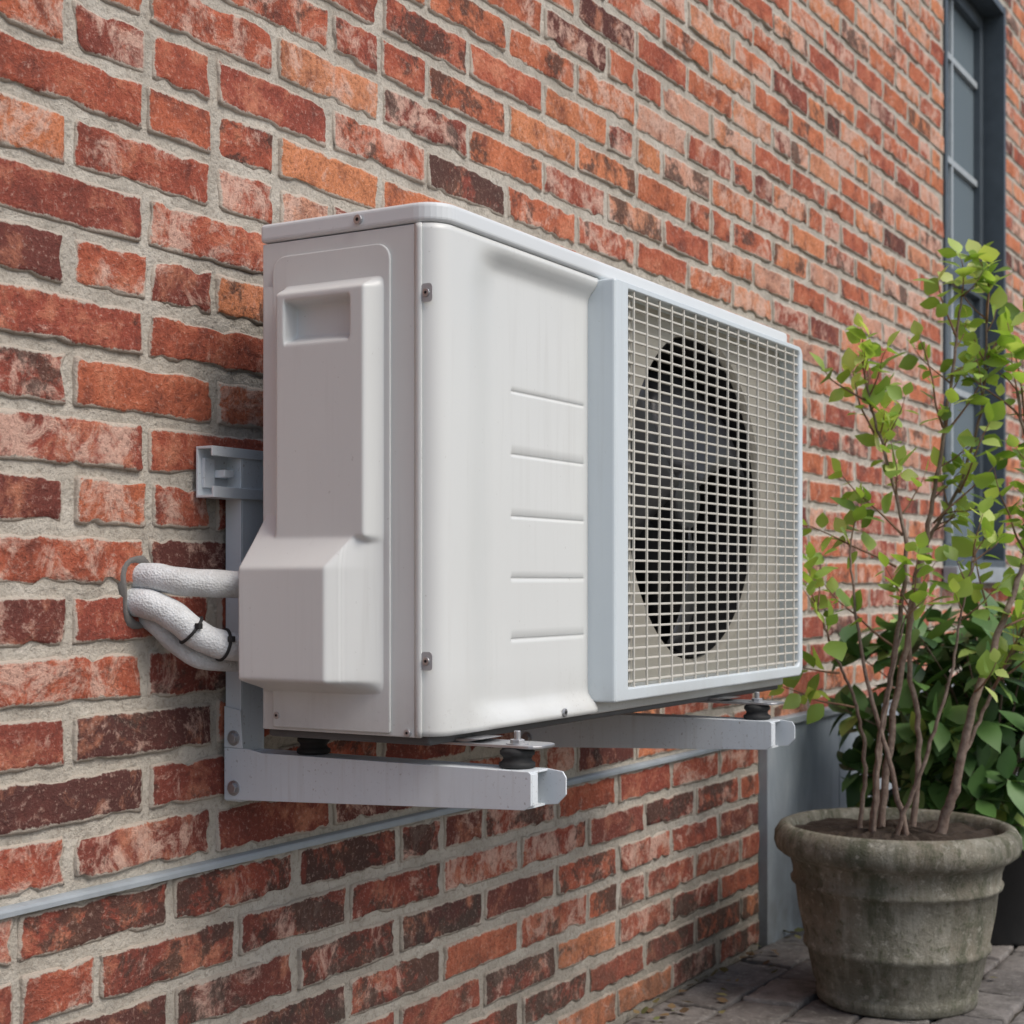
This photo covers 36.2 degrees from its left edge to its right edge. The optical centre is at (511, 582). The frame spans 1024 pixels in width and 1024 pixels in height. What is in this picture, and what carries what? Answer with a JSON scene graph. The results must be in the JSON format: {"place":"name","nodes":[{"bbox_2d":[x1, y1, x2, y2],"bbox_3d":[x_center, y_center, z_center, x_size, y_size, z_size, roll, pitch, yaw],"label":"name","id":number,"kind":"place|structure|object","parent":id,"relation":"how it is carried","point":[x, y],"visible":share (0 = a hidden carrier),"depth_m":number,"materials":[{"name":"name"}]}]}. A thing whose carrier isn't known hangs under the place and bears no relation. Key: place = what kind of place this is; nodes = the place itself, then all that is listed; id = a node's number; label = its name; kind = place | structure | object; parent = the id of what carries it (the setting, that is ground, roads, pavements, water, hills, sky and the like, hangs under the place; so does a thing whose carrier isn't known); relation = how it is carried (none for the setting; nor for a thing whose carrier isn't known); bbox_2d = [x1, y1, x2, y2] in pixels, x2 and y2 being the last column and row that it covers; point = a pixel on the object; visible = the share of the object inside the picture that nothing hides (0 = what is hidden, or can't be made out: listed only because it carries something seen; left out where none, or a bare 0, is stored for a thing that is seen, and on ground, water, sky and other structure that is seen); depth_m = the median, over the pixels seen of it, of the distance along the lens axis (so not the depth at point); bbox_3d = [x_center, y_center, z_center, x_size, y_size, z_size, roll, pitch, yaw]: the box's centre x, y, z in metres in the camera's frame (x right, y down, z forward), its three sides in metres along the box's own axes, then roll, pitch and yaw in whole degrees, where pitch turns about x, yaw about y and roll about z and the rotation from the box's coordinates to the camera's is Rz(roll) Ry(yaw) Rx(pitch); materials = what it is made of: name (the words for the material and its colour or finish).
{"place":"outdoors","nodes":[
{"label":"outdoors","id":0,"kind":"place"},
{"bbox_2d":[623,928,1023,1023],"bbox_3d":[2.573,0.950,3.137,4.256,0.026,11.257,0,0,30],"label":"pavement","id":1,"kind":"structure","parent":0,"point":[758,992],"depth_m":3.56,"materials":[{"name":"stone"}]},
{"bbox_2d":[0,0,1023,1023],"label":"brick wall","id":2,"kind":"structure","parent":1,"relation":"on","point":[66,525],"depth_m":2.55,"materials":[{"name":"red brick"}]},
{"bbox_2d":[117,555,238,671],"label":"insulated refrigerant pipes","id":3,"kind":"object","parent":2,"relation":"attached to","point":[181,631],"visible":0.76,"depth_m":2.11,"materials":[{"name":"white rubber"}]},
{"bbox_2d":[0,749,722,918],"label":"drip flashing","id":4,"kind":"object","parent":2,"relation":"attached to","point":[24,907],"depth_m":2.32,"materials":[{"name":"metal"}]},
{"bbox_2d":[196,445,794,809],"bbox_3d":[0.042,0.061,2.516,0.536,0.508,1.017,0,0,30],"label":"wall mounting bracket","id":5,"kind":"object","parent":2,"relation":"attached to","point":[311,770],"depth_m":2.23,"materials":[{"name":"grey metal"}]},
{"bbox_2d":[239,202,802,748],"bbox_3d":[0.121,-0.139,2.593,0.425,0.710,1.343,0,0,30],"label":"air conditioner outdoor unit","id":6,"kind":"object","parent":5,"relation":"on","point":[513,480],"visible":1,"depth_m":2.18,"materials":[{"name":"metal"}]},
{"bbox_2d":[0,0,1023,1023],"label":"wall bricks","id":7,"kind":"object","parent":2,"relation":"attached to","point":[36,375],"depth_m":2.59,"materials":[{"name":"brick"}]},
{"bbox_2d":[759,714,838,948],"bbox_3d":[0.798,0.676,4.326,0.026,0.593,0.570,0,0,30],"label":"plinth sheet","id":8,"kind":"object","parent":2,"relation":"attached to","point":[799,773],"visible":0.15,"depth_m":4.20,"materials":[{"name":"metal"}]},
{"bbox_2d":[770,684,953,723],"bbox_3d":[2.467,0.368,7.159,0.038,0.021,7.153,0,0,30],"label":"plinth cap","id":9,"kind":"object","parent":2,"relation":"attached to","point":[795,718],"depth_m":4.27,"materials":[{"name":"metal"}]},
{"bbox_2d":[839,703,899,807],"bbox_3d":[1.242,0.676,5.082,0.026,0.593,1.176,0,0,30],"label":"plinth sheet","id":10,"kind":"object","parent":2,"relation":"attached to","point":[848,742],"visible":0.09,"depth_m":4.61,"materials":[{"name":"metal"}]},
{"bbox_2d":[943,0,1005,567],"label":"window lining","id":11,"kind":"object","parent":2,"relation":"attached to","point":[992,13],"depth_m":6.41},
{"bbox_2d":[948,0,982,559],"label":"window sash","id":12,"kind":"object","parent":11,"relation":"in","point":[969,13],"depth_m":6.40,"materials":[{"name":"grey metal"}]},
{"bbox_2d":[948,0,976,543],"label":"window bars","id":13,"kind":"object","parent":12,"relation":"attached to","point":[971,82],"depth_m":6.07,"materials":[{"name":"grey metal"}]},
{"bbox_2d":[953,6,972,537],"bbox_3d":[1.693,-1.207,6.085,0.006,2.192,0.822,0,0,30],"label":"window glass","id":14,"kind":"object","parent":12,"relation":"in","point":[962,136],"depth_m":6.26,"materials":[{"name":"grey glass"}]},
{"bbox_2d":[948,558,1003,567],"bbox_3d":[1.731,-0.075,6.062,0.141,0.030,0.862,0,0,30],"label":"window sill","id":15,"kind":"structure","parent":2,"relation":"attached to","point":[998,564],"depth_m":6.03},
{"bbox_2d":[943,566,1018,582],"bbox_3d":[1.815,-0.030,6.013,0.054,0.060,1.004,0,0,30],"label":"window sill","id":16,"kind":"structure","parent":2,"relation":"attached to","point":[996,576],"depth_m":5.87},
{"bbox_2d":[633,927,996,1022],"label":"fallen leaves","id":17,"kind":"object","parent":1,"relation":"on","point":[686,1009],"visible":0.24,"depth_m":3.55,"materials":[{"name":"brown plant"}]},
{"bbox_2d":[774,807,1022,1019],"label":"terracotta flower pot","id":18,"kind":"object","parent":1,"relation":"on","point":[898,927],"visible":0.94,"depth_m":3.37,"materials":[{"name":"ceramic"}]},
{"bbox_2d":[990,849,1023,946],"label":"black plastic pot","id":19,"kind":"object","parent":1,"relation":"on","point":[1008,928],"visible":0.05,"depth_m":4.05,"materials":[{"name":"plastic"}]},
{"bbox_2d":[828,589,1023,857],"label":"evergreen shrub","id":20,"kind":"object","parent":19,"relation":"in","point":[992,784],"visible":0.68,"depth_m":4.03,"materials":[{"name":"green plant"}]},
{"bbox_2d":[769,238,1023,835],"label":"potted shrub","id":21,"kind":"object","parent":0,"point":[882,423],"visible":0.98,"depth_m":3.56,"materials":[{"name":"green plant"}]}
]}

